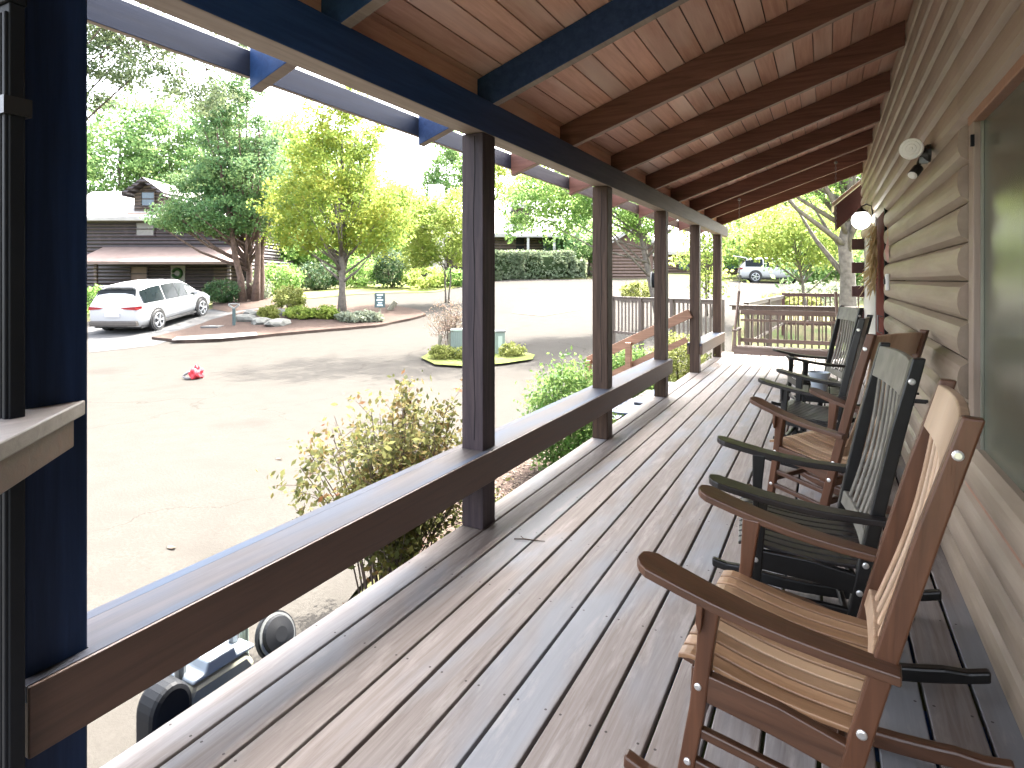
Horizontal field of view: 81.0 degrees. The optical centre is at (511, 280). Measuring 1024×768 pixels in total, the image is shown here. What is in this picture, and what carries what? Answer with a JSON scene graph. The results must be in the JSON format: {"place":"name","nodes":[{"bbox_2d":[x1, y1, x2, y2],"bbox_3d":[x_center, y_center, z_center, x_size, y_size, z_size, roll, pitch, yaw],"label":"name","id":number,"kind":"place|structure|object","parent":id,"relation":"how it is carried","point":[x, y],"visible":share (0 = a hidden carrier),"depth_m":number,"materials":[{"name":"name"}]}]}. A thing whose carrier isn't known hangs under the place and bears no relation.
{"place":"outdoors","nodes":[
{"label":"outdoors","id":0,"kind":"place"},
{"bbox_2d":[88,307,258,351],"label":"driveway","id":1,"kind":"structure","parent":0,"point":[100,339],"depth_m":21.24,"materials":[{"name":"concrete"}]},
{"bbox_2d":[88,279,209,330],"bbox_3d":[-13.826,0.823,23.266,2.240,1.743,4.875,0,6,3],"label":"parked car","id":2,"kind":"object","parent":1,"relation":"on","point":[153,304],"visible":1,"depth_m":21.50,"materials":[{"name":"white paint"}]},
{"bbox_2d":[212,297,274,311],"bbox_3d":[-13.737,1.145,30.663,2.852,0.446,10.040,0,0,-27],"label":"cedar bed","id":3,"kind":"object","parent":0,"point":[248,304],"visible":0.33,"depth_m":28.06,"materials":[{"name":"brown soil"}]},
{"bbox_2d":[201,277,245,303],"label":"garden shrub","id":4,"kind":"object","parent":3,"relation":"on","point":[213,291],"visible":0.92,"depth_m":28.58,"materials":[{"name":"green plant"}]},
{"bbox_2d":[139,71,309,301],"bbox_3d":[-13.967,-4.783,29.601,8.083,11.976,6.596,0,0,28],"label":"cedar tree","id":5,"kind":"object","parent":3,"relation":"on","point":[241,162],"visible":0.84,"depth_m":28.68,"materials":[{"name":"green plant"}]},
{"bbox_2d":[282,275,583,298],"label":"lawn","id":6,"kind":"structure","parent":0,"point":[368,289],"depth_m":36.19,"materials":[{"name":"green plant"}]},
{"bbox_2d":[401,266,449,289],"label":"garden shrub","id":7,"kind":"object","parent":6,"relation":"on","point":[433,281],"visible":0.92,"depth_m":36.57,"materials":[{"name":"green plant"}]},
{"bbox_2d":[438,267,461,286],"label":"garden shrub","id":8,"kind":"object","parent":6,"relation":"on","point":[454,282],"visible":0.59,"depth_m":37.49,"materials":[{"name":"green plant"}]},
{"bbox_2d":[495,249,520,280],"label":"hedge","id":9,"kind":"object","parent":6,"relation":"on","point":[507,263],"visible":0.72,"depth_m":41.31,"materials":[{"name":"green plant"}]},
{"bbox_2d":[519,249,577,278],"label":"hedge","id":10,"kind":"object","parent":6,"relation":"on","point":[542,264],"visible":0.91,"depth_m":41.37,"materials":[{"name":"green plant"}]},
{"bbox_2d":[569,257,587,278],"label":"hedge","id":11,"kind":"object","parent":6,"relation":"on","point":[580,266],"visible":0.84,"depth_m":41.30,"materials":[{"name":"green plant"}]},
{"bbox_2d":[87,279,817,767],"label":"road","id":12,"kind":"structure","parent":0,"point":[175,459],"depth_m":9.76,"materials":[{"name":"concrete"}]},
{"bbox_2d":[182,364,203,378],"bbox_3d":[-7.014,2.021,13.231,0.404,0.339,0.298,0,0,18],"label":"red bundle","id":13,"kind":"object","parent":12,"relation":"on","point":[195,372],"visible":1,"depth_m":13.12,"materials":[{"name":"fabric"}]},
{"bbox_2d":[421,352,534,365],"bbox_3d":[-1.026,1.996,15.630,3.223,0.133,2.447,0,0,28],"label":"utility bed","id":14,"kind":"object","parent":12,"relation":"on","point":[499,359],"visible":0.42,"depth_m":15.22,"materials":[{"name":"green plant"}]},
{"bbox_2d":[427,344,454,359],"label":"weed clump","id":15,"kind":"object","parent":14,"relation":"on","point":[436,351],"visible":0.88,"depth_m":15.48,"materials":[{"name":"green plant"}]},
{"bbox_2d":[424,298,461,345],"bbox_3d":[-1.761,1.296,16.401,1.531,1.625,1.394,0,0,28],"label":"bare shrub","id":16,"kind":"object","parent":14,"relation":"on","point":[446,327],"visible":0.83,"depth_m":16.38,"materials":[{"name":"brown plant"}]},
{"bbox_2d":[448,328,461,352],"bbox_3d":[-1.496,1.687,16.000,0.415,0.780,0.300,0,0,0],"label":"utility box","id":17,"kind":"object","parent":14,"relation":"on","point":[455,338],"visible":0.53,"depth_m":15.87,"materials":[{"name":"green metal"}]},
{"bbox_2d":[495,330,505,353],"bbox_3d":[-0.346,1.692,16.200,0.300,0.660,0.300,0,0,-17],"label":"utility box","id":18,"kind":"object","parent":14,"relation":"on","point":[499,338],"visible":0.49,"depth_m":16.07,"materials":[{"name":"metal"}]},
{"bbox_2d":[498,341,528,356],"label":"weed clump","id":19,"kind":"object","parent":14,"relation":"on","point":[512,350],"visible":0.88,"depth_m":15.60,"materials":[{"name":"green plant"}]},
{"bbox_2d":[733,256,804,281],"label":"parked car","id":20,"kind":"object","parent":12,"relation":"on","point":[751,270],"visible":0.52,"depth_m":41.45,"materials":[{"name":"white paint"}]},
{"bbox_2d":[87,0,859,240],"label":"sky","id":21,"kind":"structure","parent":0,"point":[406,159],"materials":[{"name":"white"}]},
{"bbox_2d":[420,438,583,552],"bbox_3d":[-0.169,2.102,5.148,1.529,0.005,5.878,0,0,28],"label":"mulch bed","id":22,"kind":"object","parent":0,"point":[525,470],"visible":0.06,"depth_m":6.31,"materials":[{"name":"brown soil"}]},
{"bbox_2d":[255,368,461,593],"bbox_3d":[-0.734,1.392,3.751,1.340,1.621,1.363,0,0,28],"label":"nandina bush","id":23,"kind":"object","parent":22,"relation":"on","point":[393,452],"visible":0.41,"depth_m":3.64,"materials":[{"name":"green plant"}]},
{"bbox_2d":[342,450,559,603],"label":"leaf litter","id":24,"kind":"object","parent":22,"relation":"on","point":[521,472],"visible":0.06,"depth_m":6.32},
{"bbox_2d":[513,345,623,470],"bbox_3d":[0.604,1.523,6.566,1.215,1.607,1.294,0,0,28],"label":"boxwood shrub","id":25,"kind":"object","parent":22,"relation":"on","point":[572,384],"visible":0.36,"depth_m":6.42,"materials":[{"name":"green plant"}]},
{"bbox_2d":[87,249,983,767],"bbox_3d":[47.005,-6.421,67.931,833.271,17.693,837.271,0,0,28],"label":"ground","id":26,"kind":"structure","parent":0,"point":[731,277],"depth_m":17.70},
{"bbox_2d":[87,123,120,194],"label":"woodland tree","id":27,"kind":"object","parent":26,"relation":"on","point":[90,170],"visible":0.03,"depth_m":46.47,"materials":[{"name":"green plant"}]},
{"bbox_2d":[87,87,174,191],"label":"woodland tree","id":28,"kind":"object","parent":26,"relation":"on","point":[117,141],"visible":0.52,"depth_m":48.95,"materials":[{"name":"green plant"}]},
{"bbox_2d":[114,80,212,190],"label":"woodland tree","id":29,"kind":"object","parent":26,"relation":"on","point":[160,119],"visible":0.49,"depth_m":50.78,"materials":[{"name":"green plant"}]},
{"bbox_2d":[87,1,249,122],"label":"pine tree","id":30,"kind":"object","parent":26,"relation":"on","point":[127,58],"visible":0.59,"depth_m":12.86,"materials":[{"name":"green plant"}]},
{"bbox_2d":[87,177,293,299],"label":"log house","id":31,"kind":"structure","parent":26,"relation":"on","point":[125,243],"depth_m":36.50,"materials":[{"name":"wood"}]},
{"bbox_2d":[129,266,147,280],"bbox_3d":[-22.722,-0.383,36.471,1.133,0.986,0.060,0,0,0],"label":"window","id":32,"kind":"structure","parent":31,"relation":"in","point":[135,272],"depth_m":36.48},
{"bbox_2d":[135,221,154,236],"bbox_3d":[-22.471,-3.126,36.671,1.222,0.927,0.060,0,0,0],"label":"window","id":33,"kind":"structure","parent":31,"relation":"in","point":[142,229],"depth_m":36.68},
{"bbox_2d":[140,191,155,206],"bbox_3d":[-22.412,-4.998,36.871,0.927,0.956,0.060,0,0,0],"label":"window","id":34,"kind":"structure","parent":31,"relation":"in","point":[146,197],"depth_m":36.88,"materials":[{"name":"blue"}]},
{"bbox_2d":[171,266,184,282],"bbox_3d":[-20.328,0.324,36.393,0.855,2.418,0.210,0,0,0],"label":"door","id":35,"kind":"structure","parent":31,"relation":"in","point":[177,272],"depth_m":36.44,"materials":[{"name":"beige wood"}]},
{"bbox_2d":[136,634,253,742],"bbox_3d":[-1.236,1.815,2.088,0.190,1.010,0.674,0,0,28],"label":"gas meter","id":36,"kind":"object","parent":26,"relation":"on","point":[171,697],"visible":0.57,"depth_m":2.14,"materials":[{"name":"grey paint"}]},
{"bbox_2d":[163,94,259,188],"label":"woodland tree","id":37,"kind":"object","parent":26,"relation":"on","point":[187,137],"visible":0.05,"depth_m":52.85,"materials":[{"name":"green plant"}]},
{"bbox_2d":[239,610,295,658],"bbox_3d":[-1.045,1.840,2.541,0.127,0.920,0.286,0,0,28],"label":"pressure regulator","id":38,"kind":"object","parent":26,"relation":"on","point":[275,630],"visible":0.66,"depth_m":2.54,"materials":[{"name":"grey metal"}]},
{"bbox_2d":[252,258,306,294],"bbox_3d":[-14.039,-0.094,36.039,3.648,2.518,2.916,0,0,28],"label":"garden shrub","id":39,"kind":"object","parent":26,"relation":"on","point":[288,274],"visible":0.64,"depth_m":35.39,"materials":[{"name":"green plant"}]},
{"bbox_2d":[151,302,425,342],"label":"planting island","id":40,"kind":"structure","parent":26,"relation":"on","point":[397,314],"depth_m":22.52,"materials":[{"name":"brown soil"}]},
{"bbox_2d":[172,332,256,339],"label":"curb","id":41,"kind":"structure","parent":40,"relation":"on","point":[219,336],"depth_m":19.85,"materials":[{"name":"concrete"}]},
{"bbox_2d":[256,304,280,318],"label":"shrub","id":42,"kind":"object","parent":40,"relation":"on","point":[271,312],"visible":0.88,"depth_m":23.52,"materials":[{"name":"green plant"}]},
{"bbox_2d":[271,284,306,308],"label":"shrub","id":43,"kind":"object","parent":40,"relation":"on","point":[294,299],"visible":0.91,"depth_m":26.20,"materials":[{"name":"green plant"}]},
{"bbox_2d":[282,304,315,319],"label":"shrub","id":44,"kind":"object","parent":40,"relation":"on","point":[300,312],"visible":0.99,"depth_m":24.10,"materials":[{"name":"green plant"}]},
{"bbox_2d":[311,304,339,318],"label":"shrub","id":45,"kind":"object","parent":40,"relation":"on","point":[325,312],"visible":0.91,"depth_m":24.33,"materials":[{"name":"green plant"}]},
{"bbox_2d":[244,79,435,311],"bbox_3d":[-7.527,-3.696,26.618,7.359,10.670,5.995,0,0,28],"label":"maple tree","id":46,"kind":"object","parent":40,"relation":"on","point":[342,194],"visible":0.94,"depth_m":25.88,"materials":[{"name":"green plant"}]},
{"bbox_2d":[334,310,369,322],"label":"shrub","id":47,"kind":"object","parent":40,"relation":"on","point":[355,316],"visible":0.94,"depth_m":23.73,"materials":[{"name":"green plant"}]},
{"bbox_2d":[250,109,335,219],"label":"woodland tree","id":48,"kind":"object","parent":26,"relation":"on","point":[283,134],"visible":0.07,"depth_m":49.05,"materials":[{"name":"green plant"}]},
{"bbox_2d":[278,221,336,276],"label":"understorey tree","id":49,"kind":"object","parent":26,"relation":"on","point":[293,255],"visible":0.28,"depth_m":44.45,"materials":[{"name":"green plant"}]},
{"bbox_2d":[292,259,338,290],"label":"garden shrub","id":50,"kind":"object","parent":26,"relation":"on","point":[315,279],"visible":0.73,"depth_m":37.45,"materials":[{"name":"green plant"}]},
{"bbox_2d":[298,128,386,226],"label":"woodland tree","id":51,"kind":"object","parent":26,"relation":"on","point":[350,169],"visible":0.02,"depth_m":53.11,"materials":[{"name":"green plant"}]},
{"bbox_2d":[335,254,377,287],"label":"garden shrub","id":52,"kind":"object","parent":26,"relation":"on","point":[354,281],"visible":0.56,"depth_m":38.47,"materials":[{"name":"green plant"}]},
{"bbox_2d":[332,223,423,272],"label":"understorey tree","id":53,"kind":"object","parent":26,"relation":"on","point":[391,247],"visible":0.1,"depth_m":44.82,"materials":[{"name":"green plant"}]},
{"bbox_2d":[369,247,411,287],"bbox_3d":[-7.620,-0.675,37.974,2.780,3.001,3.117,0,0,-28],"label":"garden shrub","id":54,"kind":"object","parent":26,"relation":"on","point":[381,267],"visible":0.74,"depth_m":37.44,"materials":[{"name":"green plant"}]},
{"bbox_2d":[373,169,424,238],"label":"woodland tree","id":55,"kind":"object","parent":26,"relation":"on","point":[392,180],"visible":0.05,"depth_m":55.14,"materials":[{"name":"green plant"}]},
{"bbox_2d":[391,186,461,302],"bbox_3d":[-3.500,-1.787,29.928,5.133,6.204,4.474,0,0,28],"label":"ornamental tree","id":56,"kind":"object","parent":26,"relation":"on","point":[434,217],"visible":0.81,"depth_m":29.40,"materials":[{"name":"green plant"}]},
{"bbox_2d":[416,130,462,205],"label":"woodland tree","id":57,"kind":"object","parent":26,"relation":"on","point":[452,158],"visible":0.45,"depth_m":65.01,"materials":[{"name":"green plant"}]},
{"bbox_2d":[458,149,525,200],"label":"woodland tree","id":58,"kind":"object","parent":26,"relation":"on","point":[500,170],"visible":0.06,"depth_m":66.94,"materials":[{"name":"green plant"}]},
{"bbox_2d":[413,184,578,276],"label":"stone chimney house","id":59,"kind":"structure","parent":26,"relation":"on","point":[525,241],"depth_m":47.00,"materials":[{"name":"brown"}]},
{"bbox_2d":[505,165,574,205],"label":"woodland tree","id":60,"kind":"object","parent":26,"relation":"on","point":[517,177],"visible":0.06,"depth_m":62.44,"materials":[{"name":"green plant"}]},
{"bbox_2d":[538,210,622,274],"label":"understorey tree","id":61,"kind":"object","parent":26,"relation":"on","point":[585,250],"visible":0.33,"depth_m":44.79,"materials":[{"name":"green plant"}]},
{"bbox_2d":[495,165,676,312],"bbox_3d":[1.339,-3.558,19.912,10.713,10.441,4.987,0,0,-3],"label":"dogwood tree","id":62,"kind":"object","parent":26,"relation":"on","point":[634,221],"visible":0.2,"depth_m":19.81,"materials":[{"name":"green plant"}]},
{"bbox_2d":[565,382,673,438],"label":"walkway","id":63,"kind":"structure","parent":26,"relation":"on","point":[627,406],"depth_m":8.04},
{"bbox_2d":[590,230,653,278],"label":"garage","id":64,"kind":"structure","parent":26,"relation":"on","point":[623,267],"depth_m":41.95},
{"bbox_2d":[612,248,645,278],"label":"garage door","id":65,"kind":"structure","parent":64,"relation":"in","point":[622,267],"depth_m":41.95,"materials":[{"name":"beige"}]},
{"bbox_2d":[619,280,649,296],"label":"garden shrub","id":66,"kind":"object","parent":26,"relation":"on","point":[630,290],"visible":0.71,"depth_m":26.71,"materials":[{"name":"yellow plant"}]},
{"bbox_2d":[585,309,691,398],"bbox_3d":[1.946,1.345,9.365,1.689,1.811,0.129,0,0,28],"label":"stair handrail","id":67,"kind":"object","parent":26,"relation":"on","point":[626,344],"visible":0.57,"depth_m":9.35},
{"bbox_2d":[612,296,724,372],"bbox_3d":[3.371,1.292,13.485,0.100,1.815,3.254,0,0,-34],"label":"railing","id":68,"kind":"object","parent":26,"relation":"on","point":[671,301],"visible":0.43,"depth_m":13.96,"materials":[{"name":"wood"}]},
{"bbox_2d":[668,214,759,316],"bbox_3d":[6.944,-0.957,21.013,2.854,4.754,2.678,0,0,-39],"label":"slender tree","id":69,"kind":"object","parent":26,"relation":"on","point":[706,270],"visible":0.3,"depth_m":20.87,"materials":[{"name":"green plant"}]},
{"bbox_2d":[653,241,835,276],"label":"house","id":70,"kind":"structure","parent":26,"relation":"on","point":[672,245],"depth_m":50.00,"materials":[{"name":"beige"}]},
{"bbox_2d":[712,211,799,268],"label":"understorey tree","id":71,"kind":"object","parent":26,"relation":"on","point":[729,261],"visible":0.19,"depth_m":45.48,"materials":[{"name":"green plant"}]},
{"bbox_2d":[744,295,784,345],"bbox_3d":[6.293,1.316,14.712,0.100,1.752,6.506,0,0,30],"label":"railing","id":72,"kind":"object","parent":26,"relation":"on","point":[775,300],"visible":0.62,"depth_m":14.26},
{"bbox_2d":[581,360,993,767],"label":"deck frame","id":73,"kind":"object","parent":26,"relation":"on","point":[927,722],"depth_m":2.42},
{"bbox_2d":[100,352,1023,767],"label":"deck","id":74,"kind":"structure","parent":73,"relation":"on","point":[494,644],"depth_m":2.29,"materials":[{"name":"wood"}]},
{"bbox_2d":[25,0,86,767],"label":"porch post","id":75,"kind":"object","parent":74,"relation":"on","point":[56,321],"visible":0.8,"depth_m":1.49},
{"bbox_2d":[0,0,31,767],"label":"downspout","id":76,"kind":"object","parent":75,"relation":"attached to","point":[15,109],"visible":1,"depth_m":1.34,"materials":[{"name":"black plastic"}]},
{"bbox_2d":[0,400,84,494],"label":"ledge","id":77,"kind":"object","parent":75,"relation":"attached to","point":[33,440],"visible":1,"depth_m":1.31,"materials":[{"name":"wood"}]},
{"bbox_2d":[25,358,672,758],"bbox_3d":[0.306,1.040,4.384,0.232,0.170,6.615,0,0,28],"label":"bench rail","id":78,"kind":"object","parent":75,"relation":"attached to","point":[139,640],"visible":0.82,"depth_m":2.03,"materials":[{"name":"wood"}]},
{"bbox_2d":[462,132,494,529],"bbox_3d":[-0.192,0.285,3.439,0.140,2.226,0.142,0,0,28],"label":"porch post","id":79,"kind":"object","parent":74,"relation":"on","point":[478,297],"visible":1,"depth_m":3.38,"materials":[{"name":"brown wood"}]},
{"bbox_2d":[593,186,611,438],"bbox_3d":[0.806,0.285,5.337,0.140,2.226,0.142,0,0,28],"label":"porch post","id":80,"kind":"object","parent":74,"relation":"on","point":[602,291],"visible":1,"depth_m":5.28,"materials":[{"name":"brown wood"}]},
{"bbox_2d":[654,211,667,396],"bbox_3d":[1.801,0.285,7.231,0.140,2.226,0.142,0,0,28],"label":"porch post","id":81,"kind":"object","parent":74,"relation":"on","point":[660,289],"visible":1,"depth_m":7.17,"materials":[{"name":"brown wood"}]},
{"bbox_2d":[690,225,700,372],"bbox_3d":[2.784,0.285,9.100,0.140,2.226,0.140,0,0,28],"label":"porch post","id":82,"kind":"object","parent":74,"relation":"on","point":[695,292],"visible":1,"depth_m":9.04,"materials":[{"name":"wood"}]},
{"bbox_2d":[687,332,724,354],"bbox_3d":[3.273,1.040,10.029,0.232,0.170,2.220,0,0,28],"label":"bench rail","id":83,"kind":"object","parent":82,"relation":"attached to","point":[710,341],"visible":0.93,"depth_m":9.78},
{"bbox_2d":[713,234,721,356],"bbox_3d":[3.751,0.285,10.941,0.140,2.226,0.140,0,0,28],"label":"porch post","id":84,"kind":"object","parent":74,"relation":"on","point":[717,285],"visible":0.93,"depth_m":10.88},
{"bbox_2d":[729,305,858,354],"bbox_3d":[5.210,0.920,11.180,2.180,0.880,0.090,0,0,28],"label":"railing","id":85,"kind":"object","parent":74,"relation":"on","point":[790,308],"visible":0.52,"depth_m":11.20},
{"bbox_2d":[771,305,863,422],"bbox_3d":[3.177,0.828,6.089,0.900,1.124,0.715,0,0,12],"label":"rocking chair","id":86,"kind":"object","parent":74,"relation":"on","point":[852,315],"visible":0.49,"depth_m":6.10,"materials":[{"name":"black paint"}]},
{"bbox_2d":[624,378,1014,767],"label":"rocking chair","id":87,"kind":"object","parent":74,"relation":"on","point":[812,679],"visible":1,"depth_m":1.50,"materials":[{"name":"wood"}]},
{"bbox_2d":[800,385,848,438],"bbox_3d":[2.766,1.183,5.302,0.403,0.425,0.400,0,0,28],"label":"side table","id":88,"kind":"object","parent":74,"relation":"on","point":[831,391],"visible":0.17,"depth_m":5.21,"materials":[{"name":"black paint"}]},
{"bbox_2d":[808,370,829,390],"bbox_3d":[2.706,0.889,5.277,0.176,0.160,0.176,0,0,28],"label":"flower pot","id":89,"kind":"object","parent":88,"relation":"on","point":[824,375],"visible":0.77,"depth_m":5.22,"materials":[{"name":"grey"}]},
{"bbox_2d":[758,315,900,477],"bbox_3d":[2.389,0.828,4.524,0.900,1.124,0.715,0,0,36],"label":"rocking chair","id":90,"kind":"object","parent":74,"relation":"on","point":[816,414],"visible":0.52,"depth_m":4.42,"materials":[{"name":"black wood"}]},
{"bbox_2d":[747,329,928,545],"bbox_3d":[1.964,0.830,3.497,0.715,1.124,0.900,0,3,-31],"label":"rocking chair","id":91,"kind":"object","parent":74,"relation":"on","point":[829,443],"visible":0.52,"depth_m":3.41,"materials":[{"name":"wood"}]},
{"bbox_2d":[709,342,991,683],"bbox_3d":[1.258,0.828,2.393,0.900,1.124,0.715,0,0,22],"label":"rocking chair","id":92,"kind":"object","parent":74,"relation":"on","point":[813,569],"visible":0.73,"depth_m":2.22,"materials":[{"name":"black paint"}]},
{"bbox_2d":[761,291,822,305],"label":"garden shrub","id":93,"kind":"object","parent":26,"relation":"on","point":[796,301],"visible":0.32,"depth_m":21.45,"materials":[{"name":"yellow plant"}]},
{"bbox_2d":[722,187,863,320],"bbox_3d":[9.190,-0.840,19.377,4.581,4.627,3.858,0,0,28],"label":"yellow maple","id":94,"kind":"object","parent":26,"relation":"on","point":[775,246],"visible":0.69,"depth_m":19.19,"materials":[{"name":"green plant"}]},
{"bbox_2d":[755,204,863,288],"bbox_3d":[16.652,-1.619,30.044,7.229,5.184,6.732,0,0,-40],"label":"understorey tree","id":95,"kind":"object","parent":26,"relation":"on","point":[815,275],"visible":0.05,"depth_m":29.75,"materials":[{"name":"green plant"}]},
{"bbox_2d":[776,175,861,342],"bbox_3d":[8.837,-2.186,16.657,7.694,7.923,4.984,0,0,6],"label":"grey trunk tree","id":96,"kind":"object","parent":26,"relation":"on","point":[845,255],"visible":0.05,"depth_m":16.38,"materials":[{"name":"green plant"}]},
{"bbox_2d":[778,279,861,306],"bbox_3d":[12.255,0.569,23.996,3.100,1.230,2.465,0,0,28],"label":"garden shrub","id":97,"kind":"object","parent":26,"relation":"on","point":[822,288],"visible":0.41,"depth_m":23.64,"materials":[{"name":"green plant"}]},
{"bbox_2d":[782,293,863,335],"bbox_3d":[8.877,1.022,17.081,2.172,1.315,0.100,0,0,25],"label":"railing","id":98,"kind":"object","parent":26,"relation":"on","point":[807,295],"visible":0.46,"depth_m":17.24,"materials":[{"name":"brown wood"}]},
{"bbox_2d":[832,0,1023,738],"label":"log cabin","id":99,"kind":"object","parent":26,"relation":"on","point":[951,216],"visible":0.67,"depth_m":2.61,"materials":[{"name":"paint"}]},
{"bbox_2d":[87,0,913,236],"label":"porch roof","id":100,"kind":"structure","parent":99,"relation":"attached to","point":[705,115],"depth_m":3.88,"materials":[{"name":"brown wood"}]},
{"bbox_2d":[731,161,841,359],"bbox_3d":[3.997,-0.300,8.743,1.420,2.759,0.707,0,0,28],"label":"porch swing","id":101,"kind":"object","parent":100,"relation":"hanging from","point":[739,348],"visible":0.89,"depth_m":8.83,"materials":[{"name":"wood"}]},
{"bbox_2d":[851,203,873,228],"bbox_3d":[4.673,-0.855,7.994,0.255,0.349,0.228,0,0,28],"label":"globe light","id":102,"kind":"object","parent":99,"relation":"attached to","point":[861,218],"visible":0.99,"depth_m":7.93,"materials":[{"name":"glass"}]},
{"bbox_2d":[858,225,877,298],"bbox_3d":[4.053,-0.199,6.848,0.227,0.895,0.520,0,0,28],"label":"corn husk swag","id":103,"kind":"object","parent":99,"relation":"hanging from","point":[872,264],"visible":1,"depth_m":6.79,"materials":[{"name":"brown plant"}]},
{"bbox_2d":[875,208,904,334],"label":"corner trim","id":104,"kind":"structure","parent":99,"relation":"in","point":[880,297],"depth_m":6.71,"materials":[{"name":"brown wood"}]},
{"bbox_2d":[899,138,931,178],"bbox_3d":[2.337,-0.694,3.442,0.213,0.221,0.119,0,0,-31],"label":"floodlight","id":105,"kind":"object","parent":99,"relation":"attached to","point":[911,148],"visible":1,"depth_m":3.41,"materials":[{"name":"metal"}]},
{"bbox_2d":[965,54,1023,568],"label":"window","id":106,"kind":"structure","parent":99,"relation":"in","point":[996,126],"depth_m":2.35,"materials":[{"name":"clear glass"}]},
{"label":"garden strip","id":107,"kind":"structure","parent":0,"visible":0},
{"bbox_2d":[612,343,653,397],"bbox_3d":[2.040,1.682,10.105,1.115,1.243,1.063,0,0,28],"label":"boxwood shrub","id":108,"kind":"object","parent":107,"relation":"on","point":[618,361],"visible":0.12,"depth_m":10.04,"materials":[{"name":"green plant"}]},
{"bbox_2d":[645,329,714,381],"bbox_3d":[3.045,1.597,10.847,1.394,1.383,1.189,0,0,28],"label":"golden shrub","id":109,"kind":"object","parent":107,"relation":"on","point":[677,367],"visible":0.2,"depth_m":10.62,"materials":[{"name":"yellow plant"}]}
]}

